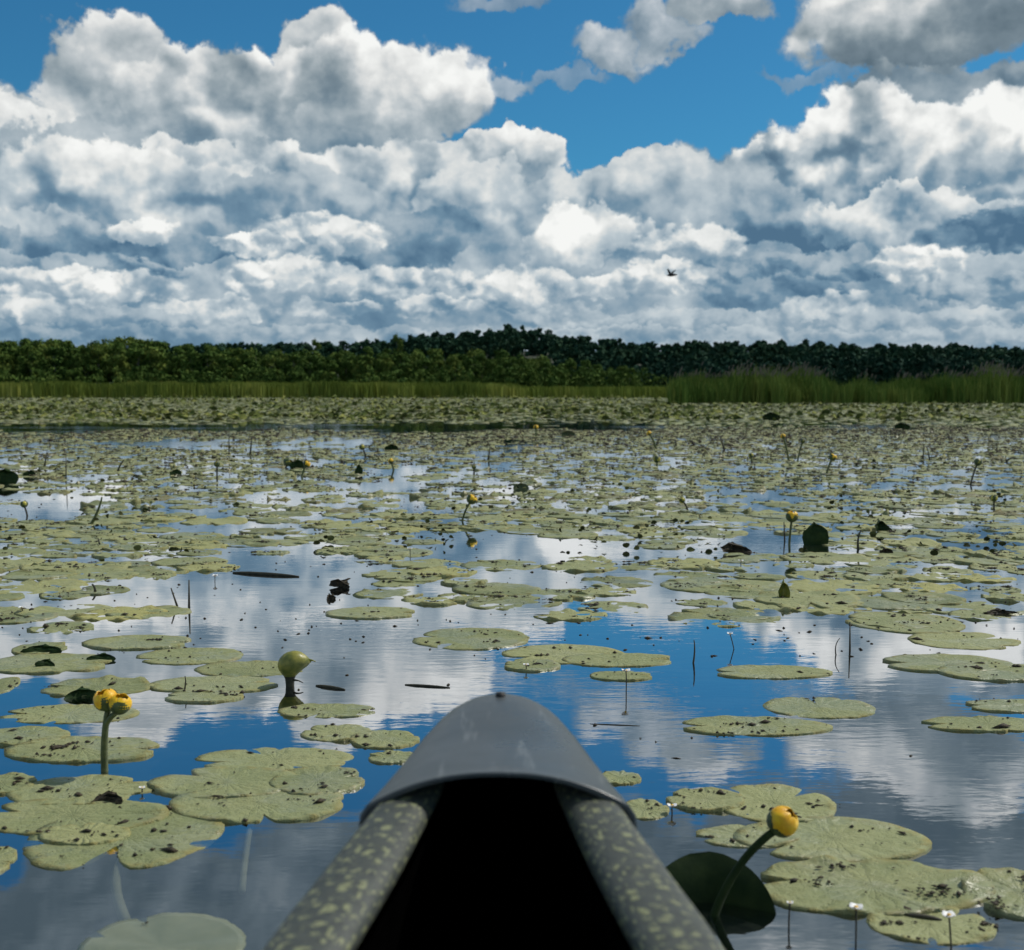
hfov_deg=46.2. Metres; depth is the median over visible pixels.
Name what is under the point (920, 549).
lily pad
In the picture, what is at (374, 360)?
broadleaf tree
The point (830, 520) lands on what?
lily pad
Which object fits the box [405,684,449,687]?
floating stick
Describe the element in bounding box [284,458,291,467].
pond lily bud
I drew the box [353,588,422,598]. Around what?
lily pad
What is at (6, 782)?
lily pad
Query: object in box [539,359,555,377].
broadleaf tree
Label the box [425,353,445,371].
broadleaf tree
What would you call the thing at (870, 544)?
lily pad
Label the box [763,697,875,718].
lily pad
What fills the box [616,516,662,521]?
lily pad
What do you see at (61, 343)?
broadleaf tree
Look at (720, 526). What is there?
lily pad
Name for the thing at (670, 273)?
bird
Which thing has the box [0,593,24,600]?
lily pad
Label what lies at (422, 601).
lily pad
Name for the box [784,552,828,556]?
lily pad
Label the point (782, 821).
pond lily flower
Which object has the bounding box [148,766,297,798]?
lily pad
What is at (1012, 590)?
lily pad
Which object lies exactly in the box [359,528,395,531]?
lily pad
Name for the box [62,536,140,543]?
lily pad
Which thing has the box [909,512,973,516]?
lily pad
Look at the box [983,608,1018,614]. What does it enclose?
raised leaf
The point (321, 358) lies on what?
broadleaf tree
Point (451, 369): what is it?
broadleaf tree
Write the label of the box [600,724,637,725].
floating stick
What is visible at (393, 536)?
lily pad
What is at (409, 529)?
lily pad
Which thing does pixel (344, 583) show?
raised leaf
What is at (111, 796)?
raised leaf
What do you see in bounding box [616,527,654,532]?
lily pad
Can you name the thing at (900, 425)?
raised leaf
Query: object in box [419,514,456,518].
lily pad
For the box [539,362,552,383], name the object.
broadleaf tree
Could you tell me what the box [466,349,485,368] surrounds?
broadleaf tree
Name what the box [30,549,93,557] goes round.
lily pad
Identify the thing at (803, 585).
lily pad
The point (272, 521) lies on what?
lily pad
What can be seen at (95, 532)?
lily pad
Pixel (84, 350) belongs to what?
broadleaf tree
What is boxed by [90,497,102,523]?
bare stem
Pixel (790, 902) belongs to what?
white floret
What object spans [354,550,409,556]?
lily pad
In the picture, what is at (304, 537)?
lily pad
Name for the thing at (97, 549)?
lily pad
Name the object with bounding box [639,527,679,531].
lily pad
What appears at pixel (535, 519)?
lily pad
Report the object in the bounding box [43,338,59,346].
broadleaf tree
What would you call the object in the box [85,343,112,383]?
broadleaf tree
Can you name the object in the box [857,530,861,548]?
bare stem
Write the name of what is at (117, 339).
broadleaf tree
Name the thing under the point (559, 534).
lily pad
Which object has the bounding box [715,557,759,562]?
lily pad
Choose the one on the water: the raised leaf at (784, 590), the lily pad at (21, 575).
the lily pad at (21, 575)
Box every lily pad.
[0,517,17,521]
[0,521,40,526]
[0,523,64,528]
[0,530,39,537]
[0,530,76,539]
[0,536,40,542]
[0,548,45,556]
[0,557,45,568]
[0,566,19,570]
[0,569,78,579]
[0,578,88,593]
[0,580,15,587]
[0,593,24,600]
[0,606,20,613]
[0,610,57,623]
[0,653,111,673]
[0,677,20,693]
[0,704,139,723]
[0,726,70,745]
[0,772,36,794]
[0,797,168,834]
[0,846,16,871]
[4,736,159,762]
[6,774,152,804]
[7,543,48,547]
[11,642,66,653]
[14,604,114,617]
[18,519,53,522]
[19,561,88,570]
[22,805,224,869]
[23,537,68,542]
[24,527,58,531]
[27,621,93,633]
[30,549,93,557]
[32,560,68,565]
[35,542,108,549]
[36,566,139,582]
[39,521,98,526]
[39,591,89,599]
[39,823,130,845]
[40,675,153,696]
[43,531,108,537]
[44,527,93,531]
[55,561,130,570]
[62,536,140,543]
[66,514,127,521]
[66,517,143,524]
[71,544,125,550]
[71,585,129,594]
[75,605,167,620]
[77,912,245,949]
[79,529,134,535]
[81,635,190,649]
[91,551,148,557]
[94,532,156,540]
[102,561,151,566]
[105,605,191,618]
[106,524,140,528]
[110,543,168,550]
[115,535,195,543]
[116,513,166,518]
[123,565,188,575]
[127,570,176,579]
[130,518,179,523]
[133,516,184,520]
[136,526,178,532]
[136,648,242,664]
[137,512,190,516]
[138,522,167,525]
[144,550,184,555]
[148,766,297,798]
[150,676,277,692]
[151,557,227,565]
[159,532,223,539]
[164,538,214,545]
[165,690,243,702]
[169,540,227,549]
[169,788,343,823]
[176,549,221,555]
[176,562,239,571]
[177,514,206,518]
[180,516,247,524]
[194,660,301,676]
[195,747,353,770]
[199,536,245,540]
[214,538,280,546]
[230,534,266,537]
[239,527,300,534]
[242,539,308,545]
[246,513,278,517]
[247,516,289,520]
[250,550,289,554]
[256,518,299,523]
[258,511,312,516]
[269,765,364,794]
[277,703,374,717]
[284,533,356,540]
[292,535,345,543]
[298,519,351,525]
[300,523,327,527]
[300,724,373,741]
[311,522,378,529]
[315,546,361,554]
[321,512,362,516]
[322,529,357,532]
[322,546,370,553]
[325,607,414,618]
[327,536,391,544]
[330,531,382,536]
[335,513,399,518]
[348,544,403,551]
[350,730,419,748]
[351,548,432,557]
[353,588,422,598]
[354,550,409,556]
[356,556,405,562]
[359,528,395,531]
[361,568,438,578]
[362,519,407,523]
[368,750,412,763]
[370,512,419,516]
[371,578,424,586]
[374,534,414,538]
[375,526,425,532]
[380,522,425,527]
[388,575,441,582]
[390,515,427,519]
[392,558,460,568]
[398,520,457,526]
[401,594,466,604]
[402,539,444,544]
[407,566,476,576]
[412,511,448,516]
[412,628,529,649]
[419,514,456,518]
[423,521,478,527]
[429,526,473,531]
[438,593,507,601]
[440,579,487,585]
[449,513,487,517]
[452,582,540,595]
[459,515,512,521]
[459,523,515,530]
[461,559,540,570]
[466,594,561,609]
[467,520,506,524]
[490,524,533,529]
[497,527,562,534]
[498,513,533,517]
[502,644,623,663]
[504,659,560,671]
[512,515,556,520]
[518,519,573,525]
[525,589,597,600]
[534,608,607,620]
[537,531,597,537]
[541,523,583,527]
[541,560,617,571]
[546,513,602,518]
[555,527,601,531]
[562,652,670,666]
[568,517,613,523]
[568,555,611,562]
[571,586,635,595]
[577,601,647,612]
[580,575,652,587]
[582,534,634,539]
[587,525,626,528]
[588,536,628,542]
[590,519,651,524]
[590,671,651,680]
[597,512,639,516]
[601,561,672,569]
[603,770,640,784]
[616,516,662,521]
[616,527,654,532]
[627,798,668,819]
[628,531,685,538]
[633,526,665,529]
[637,543,684,548]
[638,537,697,543]
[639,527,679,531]
[640,518,691,523]
[648,557,720,568]
[653,515,711,520]
[653,571,733,582]
[657,513,719,519]
[658,511,689,515]
[660,578,750,592]
[663,531,735,539]
[666,563,716,569]
[666,787,744,811]
[668,607,780,626]
[676,598,727,606]
[678,526,715,529]
[682,715,832,735]
[693,579,780,591]
[695,527,747,534]
[696,824,799,847]
[698,515,761,523]
[702,563,759,571]
[704,584,798,598]
[706,524,747,527]
[707,609,770,620]
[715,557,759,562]
[716,665,832,678]
[720,513,756,517]
[723,553,786,560]
[724,784,836,821]
[733,600,804,610]
[733,816,931,861]
[734,573,785,579]
[747,522,807,529]
[749,514,785,517]
[753,589,863,608]
[757,519,801,523]
[760,855,995,915]
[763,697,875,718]
[773,530,803,534]
[773,562,814,567]
[778,600,871,614]
[779,552,870,563]
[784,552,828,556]
[785,570,845,579]
[787,579,881,594]
[794,526,831,530]
[798,514,846,520]
[802,520,825,523]
[814,512,849,515]
[818,517,854,522]
[822,541,888,548]
[824,567,871,573]
[828,532,856,536]
[828,536,876,542]
[834,591,945,609]
[835,525,875,529]
[841,554,926,567]
[841,572,910,580]
[845,611,965,633]
[846,565,906,573]
[846,579,917,588]
[850,616,932,627]
[852,516,882,518]
[852,518,919,524]
[854,532,905,537]
[861,515,911,520]
[861,551,932,558]
[866,906,996,944]
[875,545,916,550]
[877,528,943,534]
[878,531,917,534]
[880,537,941,546]
[881,591,966,604]
[882,653,1012,671]
[889,606,933,613]
[890,582,967,592]
[891,546,978,556]
[893,520,944,524]
[901,572,968,581]
[907,632,1020,649]
[908,517,941,520]
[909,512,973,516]
[911,524,962,528]
[920,556,964,562]
[921,601,1023,616]
[921,715,1023,731]
[922,566,973,575]
[925,532,980,536]
[928,516,996,522]
[929,546,971,552]
[935,514,992,519]
[936,537,987,542]
[938,662,1023,681]
[948,573,1016,582]
[948,609,1010,620]
[950,557,1021,565]
[961,867,1023,919]
[963,549,1014,556]
[965,699,1023,712]
[967,563,1016,570]
[970,586,1020,592]
[972,515,1017,520]
[973,522,1023,526]
[981,592,1023,601]
[982,525,1023,531]
[986,554,1023,563]
[987,533,1023,539]
[989,536,1023,542]
[993,545,1023,552]
[1000,551,1023,559]
[1005,568,1023,573]
[1008,528,1023,532]
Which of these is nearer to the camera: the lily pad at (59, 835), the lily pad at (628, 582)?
the lily pad at (59, 835)
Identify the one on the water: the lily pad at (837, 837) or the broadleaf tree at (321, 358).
the lily pad at (837, 837)
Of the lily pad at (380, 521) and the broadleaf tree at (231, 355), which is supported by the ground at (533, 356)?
the broadleaf tree at (231, 355)
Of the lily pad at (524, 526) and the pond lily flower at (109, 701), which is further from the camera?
the lily pad at (524, 526)
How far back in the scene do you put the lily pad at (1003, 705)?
2.83 m
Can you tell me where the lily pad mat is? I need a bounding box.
[0,398,1023,580]
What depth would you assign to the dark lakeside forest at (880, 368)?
344.76 m
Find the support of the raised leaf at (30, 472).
on the lily pad mat
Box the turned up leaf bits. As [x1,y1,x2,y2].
[0,426,1016,555]
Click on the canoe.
(500, 821)
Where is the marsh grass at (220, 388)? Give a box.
[0,379,666,395]
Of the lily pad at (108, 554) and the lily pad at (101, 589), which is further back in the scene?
the lily pad at (108, 554)
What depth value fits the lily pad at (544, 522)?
6.70 m
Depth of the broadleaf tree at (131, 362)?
282.80 m
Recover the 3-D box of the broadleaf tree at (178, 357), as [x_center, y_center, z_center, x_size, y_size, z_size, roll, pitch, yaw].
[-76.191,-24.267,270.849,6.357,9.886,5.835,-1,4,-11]
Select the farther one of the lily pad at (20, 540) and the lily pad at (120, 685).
the lily pad at (20, 540)
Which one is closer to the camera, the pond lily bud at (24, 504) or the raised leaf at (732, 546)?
the raised leaf at (732, 546)
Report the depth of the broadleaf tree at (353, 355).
279.85 m
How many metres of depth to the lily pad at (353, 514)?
7.11 m
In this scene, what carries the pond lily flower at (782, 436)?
on the water
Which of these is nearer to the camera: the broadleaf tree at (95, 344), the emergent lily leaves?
the emergent lily leaves
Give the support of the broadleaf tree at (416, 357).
on the ground at (533, 356)
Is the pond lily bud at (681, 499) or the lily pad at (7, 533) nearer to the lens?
the lily pad at (7, 533)
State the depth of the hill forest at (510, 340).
560.05 m
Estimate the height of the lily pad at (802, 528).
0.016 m
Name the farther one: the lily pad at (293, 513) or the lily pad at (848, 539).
the lily pad at (293, 513)
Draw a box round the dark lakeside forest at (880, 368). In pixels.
[462,351,1023,386]
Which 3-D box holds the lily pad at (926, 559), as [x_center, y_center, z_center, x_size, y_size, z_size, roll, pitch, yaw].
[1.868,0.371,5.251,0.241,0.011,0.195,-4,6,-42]
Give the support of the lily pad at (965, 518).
on the water
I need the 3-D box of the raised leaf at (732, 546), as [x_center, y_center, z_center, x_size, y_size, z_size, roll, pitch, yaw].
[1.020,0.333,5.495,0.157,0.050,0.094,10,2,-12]
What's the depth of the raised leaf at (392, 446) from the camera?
14.54 m
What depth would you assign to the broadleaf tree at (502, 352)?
293.22 m
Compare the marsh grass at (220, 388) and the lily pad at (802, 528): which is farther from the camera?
the marsh grass at (220, 388)
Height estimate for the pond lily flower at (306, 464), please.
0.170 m
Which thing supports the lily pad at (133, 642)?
on the water
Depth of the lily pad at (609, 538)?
5.97 m
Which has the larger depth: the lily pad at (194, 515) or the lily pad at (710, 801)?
the lily pad at (194, 515)
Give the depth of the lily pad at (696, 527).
6.46 m
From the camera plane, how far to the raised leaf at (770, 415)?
28.16 m
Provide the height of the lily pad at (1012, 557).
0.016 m
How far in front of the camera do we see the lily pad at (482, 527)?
6.41 m
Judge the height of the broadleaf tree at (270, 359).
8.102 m
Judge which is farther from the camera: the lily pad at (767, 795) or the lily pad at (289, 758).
the lily pad at (289, 758)
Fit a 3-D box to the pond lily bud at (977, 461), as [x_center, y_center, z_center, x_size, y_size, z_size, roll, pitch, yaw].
[3.591,-0.011,9.297,0.094,0.240,0.062,0,4,0]
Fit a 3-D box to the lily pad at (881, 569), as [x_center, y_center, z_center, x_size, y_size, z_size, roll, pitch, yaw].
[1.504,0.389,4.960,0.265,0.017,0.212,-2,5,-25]
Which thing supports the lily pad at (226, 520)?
on the water
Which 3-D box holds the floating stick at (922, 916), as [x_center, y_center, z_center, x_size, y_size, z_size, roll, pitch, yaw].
[0.583,0.626,1.701,0.050,0.008,0.008,1,4,20]
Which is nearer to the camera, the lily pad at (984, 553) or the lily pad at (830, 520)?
the lily pad at (984, 553)
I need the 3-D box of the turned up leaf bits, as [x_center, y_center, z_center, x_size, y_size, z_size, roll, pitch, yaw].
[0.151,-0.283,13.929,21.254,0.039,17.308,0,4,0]
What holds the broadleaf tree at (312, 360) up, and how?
on the ground at (533, 356)
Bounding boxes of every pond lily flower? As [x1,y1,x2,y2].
[93,688,131,771]
[301,461,310,476]
[388,458,393,469]
[461,494,476,520]
[533,425,538,435]
[646,431,656,447]
[710,805,798,916]
[780,434,788,460]
[786,511,797,544]
[826,454,836,473]
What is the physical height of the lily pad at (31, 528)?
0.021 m
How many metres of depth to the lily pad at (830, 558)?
5.28 m
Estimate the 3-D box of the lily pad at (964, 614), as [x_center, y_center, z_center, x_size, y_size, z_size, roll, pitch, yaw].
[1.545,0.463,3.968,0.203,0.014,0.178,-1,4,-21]
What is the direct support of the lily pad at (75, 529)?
on the water
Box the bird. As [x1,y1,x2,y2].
[667,268,676,275]
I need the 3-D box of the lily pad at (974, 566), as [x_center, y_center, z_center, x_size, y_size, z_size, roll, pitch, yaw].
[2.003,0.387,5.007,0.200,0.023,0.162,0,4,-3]
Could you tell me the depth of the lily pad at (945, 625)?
3.82 m
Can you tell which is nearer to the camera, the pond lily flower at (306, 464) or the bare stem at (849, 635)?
the bare stem at (849, 635)
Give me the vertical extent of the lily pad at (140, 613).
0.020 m
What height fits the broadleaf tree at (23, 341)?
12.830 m
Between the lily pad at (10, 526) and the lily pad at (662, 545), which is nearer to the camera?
the lily pad at (662, 545)
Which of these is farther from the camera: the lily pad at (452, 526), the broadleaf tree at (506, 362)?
the broadleaf tree at (506, 362)
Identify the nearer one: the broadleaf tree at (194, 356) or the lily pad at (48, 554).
the lily pad at (48, 554)
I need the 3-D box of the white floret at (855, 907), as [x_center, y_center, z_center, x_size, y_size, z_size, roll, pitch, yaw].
[0.467,0.616,1.630,0.018,0.066,0.018,0,4,0]
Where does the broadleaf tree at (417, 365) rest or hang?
on the ground at (533, 356)
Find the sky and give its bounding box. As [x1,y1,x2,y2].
[0,0,1023,352]
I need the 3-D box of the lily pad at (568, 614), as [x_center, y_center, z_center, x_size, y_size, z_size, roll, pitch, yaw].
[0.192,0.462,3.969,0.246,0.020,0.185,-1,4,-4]
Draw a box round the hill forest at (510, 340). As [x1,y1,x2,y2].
[76,324,1023,381]
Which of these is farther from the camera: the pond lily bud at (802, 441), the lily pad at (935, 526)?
the pond lily bud at (802, 441)
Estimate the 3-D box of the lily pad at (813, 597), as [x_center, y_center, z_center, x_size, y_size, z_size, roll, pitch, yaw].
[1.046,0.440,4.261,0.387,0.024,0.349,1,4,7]
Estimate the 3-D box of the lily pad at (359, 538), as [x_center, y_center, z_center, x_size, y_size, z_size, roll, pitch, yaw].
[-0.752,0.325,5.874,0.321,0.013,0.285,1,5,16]
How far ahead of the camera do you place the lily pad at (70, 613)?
4.03 m
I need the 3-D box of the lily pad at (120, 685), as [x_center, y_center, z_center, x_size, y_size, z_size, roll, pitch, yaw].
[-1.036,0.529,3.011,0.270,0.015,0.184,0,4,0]
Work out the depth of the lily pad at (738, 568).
4.99 m
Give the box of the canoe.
[263,692,724,949]
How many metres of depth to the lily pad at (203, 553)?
5.45 m
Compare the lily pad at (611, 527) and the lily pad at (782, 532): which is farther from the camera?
the lily pad at (611, 527)
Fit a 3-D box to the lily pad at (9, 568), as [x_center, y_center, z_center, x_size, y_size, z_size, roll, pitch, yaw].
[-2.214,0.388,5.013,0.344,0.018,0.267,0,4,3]
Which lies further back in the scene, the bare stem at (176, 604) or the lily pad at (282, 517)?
the lily pad at (282, 517)
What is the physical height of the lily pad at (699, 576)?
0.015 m
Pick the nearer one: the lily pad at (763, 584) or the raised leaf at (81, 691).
the raised leaf at (81, 691)
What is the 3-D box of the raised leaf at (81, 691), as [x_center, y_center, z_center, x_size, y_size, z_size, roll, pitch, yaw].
[-1.048,0.530,2.919,0.077,0.025,0.044,-8,6,-11]
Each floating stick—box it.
[233,571,298,576]
[316,685,344,689]
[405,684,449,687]
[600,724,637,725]
[905,913,941,920]
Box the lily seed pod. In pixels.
[278,651,315,686]
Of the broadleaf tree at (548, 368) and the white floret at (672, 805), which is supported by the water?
the white floret at (672, 805)
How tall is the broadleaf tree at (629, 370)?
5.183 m
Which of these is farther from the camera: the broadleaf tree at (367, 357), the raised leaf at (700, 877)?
the broadleaf tree at (367, 357)
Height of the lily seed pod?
0.100 m
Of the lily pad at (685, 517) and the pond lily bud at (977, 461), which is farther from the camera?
the pond lily bud at (977, 461)
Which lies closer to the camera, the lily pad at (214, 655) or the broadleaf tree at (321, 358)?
the lily pad at (214, 655)
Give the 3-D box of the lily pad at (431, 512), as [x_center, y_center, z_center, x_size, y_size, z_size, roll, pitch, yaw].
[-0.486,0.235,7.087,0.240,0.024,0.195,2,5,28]
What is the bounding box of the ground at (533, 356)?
[100,351,869,383]
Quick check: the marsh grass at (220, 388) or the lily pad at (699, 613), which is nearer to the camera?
the lily pad at (699, 613)
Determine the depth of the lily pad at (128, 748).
2.48 m
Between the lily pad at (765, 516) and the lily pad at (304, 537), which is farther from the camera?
the lily pad at (765, 516)
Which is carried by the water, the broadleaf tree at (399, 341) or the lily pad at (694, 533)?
the lily pad at (694, 533)
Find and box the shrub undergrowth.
[0,364,668,387]
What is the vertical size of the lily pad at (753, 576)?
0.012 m
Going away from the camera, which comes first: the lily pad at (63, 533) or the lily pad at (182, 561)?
the lily pad at (182, 561)
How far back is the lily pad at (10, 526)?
6.50 m
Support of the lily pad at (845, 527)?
on the water
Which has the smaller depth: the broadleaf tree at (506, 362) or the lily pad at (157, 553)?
the lily pad at (157, 553)
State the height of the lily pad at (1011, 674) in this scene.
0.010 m
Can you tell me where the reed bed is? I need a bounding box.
[663,361,1023,402]
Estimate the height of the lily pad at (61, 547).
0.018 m
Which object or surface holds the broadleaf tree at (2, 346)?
on the ground at (533, 356)
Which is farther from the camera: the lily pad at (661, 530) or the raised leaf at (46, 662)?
the lily pad at (661, 530)
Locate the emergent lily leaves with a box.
[0,394,1023,420]
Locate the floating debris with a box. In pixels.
[0,421,1023,939]
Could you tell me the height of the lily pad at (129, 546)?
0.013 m
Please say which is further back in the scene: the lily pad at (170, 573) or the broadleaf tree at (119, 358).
the broadleaf tree at (119, 358)
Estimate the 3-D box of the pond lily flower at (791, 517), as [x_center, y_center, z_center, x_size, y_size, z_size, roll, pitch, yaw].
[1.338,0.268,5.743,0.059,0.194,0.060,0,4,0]
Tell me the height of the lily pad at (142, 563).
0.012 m
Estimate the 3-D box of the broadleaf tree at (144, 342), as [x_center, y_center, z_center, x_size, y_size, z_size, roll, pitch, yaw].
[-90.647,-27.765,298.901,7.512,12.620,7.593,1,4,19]
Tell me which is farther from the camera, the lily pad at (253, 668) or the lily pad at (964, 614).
the lily pad at (964, 614)
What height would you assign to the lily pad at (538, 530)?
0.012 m
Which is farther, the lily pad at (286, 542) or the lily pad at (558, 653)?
the lily pad at (286, 542)
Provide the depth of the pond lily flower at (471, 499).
6.76 m
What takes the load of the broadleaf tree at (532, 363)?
on the ground at (533, 356)
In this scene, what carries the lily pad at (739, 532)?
on the water
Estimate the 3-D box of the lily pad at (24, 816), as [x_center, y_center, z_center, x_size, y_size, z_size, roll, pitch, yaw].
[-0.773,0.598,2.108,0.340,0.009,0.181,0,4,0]
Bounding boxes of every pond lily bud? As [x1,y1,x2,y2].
[20,500,27,515]
[214,461,219,479]
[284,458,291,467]
[359,444,365,455]
[653,456,660,465]
[679,497,687,509]
[797,439,805,461]
[970,458,981,484]
[990,495,997,510]
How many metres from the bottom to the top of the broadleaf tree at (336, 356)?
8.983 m
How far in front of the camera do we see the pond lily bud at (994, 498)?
7.26 m
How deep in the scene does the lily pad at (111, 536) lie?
6.08 m
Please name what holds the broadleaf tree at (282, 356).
on the ground at (533, 356)
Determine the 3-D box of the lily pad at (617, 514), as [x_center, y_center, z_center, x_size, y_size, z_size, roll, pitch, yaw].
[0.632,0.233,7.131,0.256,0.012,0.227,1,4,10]
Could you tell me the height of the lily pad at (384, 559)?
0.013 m
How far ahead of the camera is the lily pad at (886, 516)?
6.91 m
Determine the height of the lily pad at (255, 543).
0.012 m
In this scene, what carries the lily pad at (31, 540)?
on the water
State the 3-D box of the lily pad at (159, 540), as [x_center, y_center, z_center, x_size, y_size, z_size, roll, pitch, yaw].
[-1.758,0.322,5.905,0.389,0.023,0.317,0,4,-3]
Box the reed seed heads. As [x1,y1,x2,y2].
[674,359,1023,378]
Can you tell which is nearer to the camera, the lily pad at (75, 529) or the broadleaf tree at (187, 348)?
the lily pad at (75, 529)
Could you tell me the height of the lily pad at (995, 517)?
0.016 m
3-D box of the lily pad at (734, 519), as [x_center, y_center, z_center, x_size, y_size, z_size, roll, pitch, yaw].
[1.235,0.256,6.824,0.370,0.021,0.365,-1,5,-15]
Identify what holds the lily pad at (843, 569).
on the water
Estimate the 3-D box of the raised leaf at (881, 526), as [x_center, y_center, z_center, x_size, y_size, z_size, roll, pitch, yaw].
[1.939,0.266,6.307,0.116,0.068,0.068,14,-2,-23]
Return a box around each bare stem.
[65,462,66,478]
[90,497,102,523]
[171,588,177,605]
[188,580,189,606]
[692,640,694,662]
[849,622,850,649]
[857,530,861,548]
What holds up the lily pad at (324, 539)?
on the water
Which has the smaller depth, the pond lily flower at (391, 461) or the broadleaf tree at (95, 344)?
the pond lily flower at (391, 461)
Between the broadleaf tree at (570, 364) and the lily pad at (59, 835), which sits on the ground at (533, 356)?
the broadleaf tree at (570, 364)
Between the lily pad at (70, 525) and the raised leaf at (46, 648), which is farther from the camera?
the lily pad at (70, 525)
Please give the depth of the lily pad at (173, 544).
5.78 m
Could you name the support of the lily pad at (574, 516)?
on the water
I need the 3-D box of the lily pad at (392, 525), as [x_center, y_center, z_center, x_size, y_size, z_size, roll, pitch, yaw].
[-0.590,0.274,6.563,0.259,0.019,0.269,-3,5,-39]
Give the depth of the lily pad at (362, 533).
6.19 m
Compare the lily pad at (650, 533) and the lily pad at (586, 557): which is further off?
the lily pad at (650, 533)
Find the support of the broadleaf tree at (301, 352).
on the ground at (533, 356)
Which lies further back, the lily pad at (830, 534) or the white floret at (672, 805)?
the lily pad at (830, 534)
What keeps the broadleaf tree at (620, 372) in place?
on the ground at (533, 356)
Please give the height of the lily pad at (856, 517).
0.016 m
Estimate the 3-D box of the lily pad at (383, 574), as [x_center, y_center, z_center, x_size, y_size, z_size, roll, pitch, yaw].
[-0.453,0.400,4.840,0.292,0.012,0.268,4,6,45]
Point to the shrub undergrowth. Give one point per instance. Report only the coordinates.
(500, 376)
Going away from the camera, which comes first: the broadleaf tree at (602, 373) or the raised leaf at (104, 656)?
the raised leaf at (104, 656)
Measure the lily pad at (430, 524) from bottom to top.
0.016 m
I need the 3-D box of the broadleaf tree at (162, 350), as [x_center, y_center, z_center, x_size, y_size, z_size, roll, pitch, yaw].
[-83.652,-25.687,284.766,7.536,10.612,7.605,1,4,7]
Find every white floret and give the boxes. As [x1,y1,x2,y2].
[622,668,629,691]
[667,803,676,813]
[787,901,792,924]
[849,902,862,940]
[942,910,955,947]
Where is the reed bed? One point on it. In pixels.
(799, 388)
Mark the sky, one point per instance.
(176, 172)
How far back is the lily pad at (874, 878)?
1.80 m
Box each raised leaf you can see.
[0,469,18,483]
[20,644,61,653]
[23,470,34,475]
[34,659,54,666]
[64,686,95,699]
[86,653,115,660]
[91,790,122,803]
[170,469,180,474]
[289,459,303,467]
[327,593,335,599]
[329,578,350,587]
[355,464,362,473]
[385,444,398,449]
[513,482,528,489]
[561,430,574,435]
[665,851,775,913]
[721,541,751,552]
[762,412,779,419]
[778,579,789,597]
[802,522,828,543]
[875,519,891,530]
[879,547,892,552]
[895,422,909,428]
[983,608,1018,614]
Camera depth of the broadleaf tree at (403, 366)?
267.99 m
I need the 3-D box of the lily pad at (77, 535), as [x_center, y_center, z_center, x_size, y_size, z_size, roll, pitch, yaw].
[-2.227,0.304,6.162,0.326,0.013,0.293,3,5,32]
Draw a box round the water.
[0,395,1023,949]
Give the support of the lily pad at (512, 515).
on the water
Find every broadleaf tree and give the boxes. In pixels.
[0,340,20,365]
[0,343,9,362]
[0,348,14,375]
[8,345,30,376]
[14,340,44,366]
[14,344,46,378]
[18,338,43,346]
[34,342,59,368]
[37,346,67,381]
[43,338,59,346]
[50,343,85,380]
[54,339,74,347]
[61,346,81,377]
[65,345,99,379]
[79,340,103,383]
[81,343,101,374]
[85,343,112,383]
[101,337,122,381]
[101,342,128,382]
[106,346,130,378]
[119,336,140,361]
[122,346,154,377]
[127,343,144,370]
[134,345,171,381]
[137,338,153,348]
[145,341,175,355]
[152,344,171,377]
[162,346,186,380]
[171,344,194,379]
[178,350,204,380]
[196,349,218,379]
[204,344,220,361]
[204,346,220,372]
[214,350,240,379]
[217,350,240,367]
[222,347,238,378]
[232,348,259,366]
[239,352,259,380]
[244,347,263,376]
[258,355,283,382]
[261,351,286,382]
[271,348,288,375]
[280,354,302,381]
[285,351,308,378]
[287,349,309,374]
[302,355,319,380]
[307,349,323,361]
[311,338,321,350]
[313,356,337,380]
[329,351,344,379]
[334,350,351,378]
[335,355,354,382]
[337,353,359,376]
[351,355,369,380]
[360,346,374,378]
[367,353,381,378]
[372,353,393,382]
[381,348,396,370]
[389,351,409,371]
[391,356,411,377]
[393,333,403,353]
[408,349,425,368]
[408,351,425,368]
[411,357,432,379]
[425,348,445,373]
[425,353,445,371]
[430,358,445,377]
[444,355,464,383]
[446,353,469,380]
[461,358,484,379]
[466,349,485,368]
[472,353,491,378]
[486,359,498,375]
[489,349,510,363]
[501,356,520,377]
[516,359,533,384]
[517,356,538,384]
[533,355,553,374]
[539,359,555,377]
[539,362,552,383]
[557,363,569,379]
[562,358,576,376]
[565,360,577,386]
[595,368,605,386]
[605,367,617,386]
[616,370,629,386]
[625,368,634,387]
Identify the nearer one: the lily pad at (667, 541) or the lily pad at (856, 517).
the lily pad at (667, 541)
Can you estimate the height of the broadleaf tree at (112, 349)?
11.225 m
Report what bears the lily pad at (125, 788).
on the water
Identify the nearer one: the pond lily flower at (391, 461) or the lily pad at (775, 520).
the lily pad at (775, 520)
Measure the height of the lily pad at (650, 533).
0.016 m
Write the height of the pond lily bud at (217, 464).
0.183 m
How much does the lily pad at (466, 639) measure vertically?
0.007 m
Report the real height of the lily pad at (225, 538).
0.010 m
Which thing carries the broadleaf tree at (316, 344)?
on the ground at (533, 356)
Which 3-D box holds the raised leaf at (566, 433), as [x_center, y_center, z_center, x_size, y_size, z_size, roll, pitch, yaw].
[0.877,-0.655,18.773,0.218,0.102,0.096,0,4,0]
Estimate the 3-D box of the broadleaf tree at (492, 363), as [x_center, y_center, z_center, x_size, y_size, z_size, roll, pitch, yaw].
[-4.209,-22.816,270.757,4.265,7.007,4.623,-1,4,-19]
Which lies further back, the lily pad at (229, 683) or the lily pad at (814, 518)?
the lily pad at (814, 518)
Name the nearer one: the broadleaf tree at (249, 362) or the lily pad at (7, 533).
the lily pad at (7, 533)
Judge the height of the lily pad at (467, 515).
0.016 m
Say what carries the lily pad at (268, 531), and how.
on the water
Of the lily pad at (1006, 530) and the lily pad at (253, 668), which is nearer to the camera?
the lily pad at (253, 668)
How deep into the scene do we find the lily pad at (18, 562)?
5.17 m
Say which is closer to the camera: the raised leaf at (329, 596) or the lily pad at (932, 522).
the raised leaf at (329, 596)

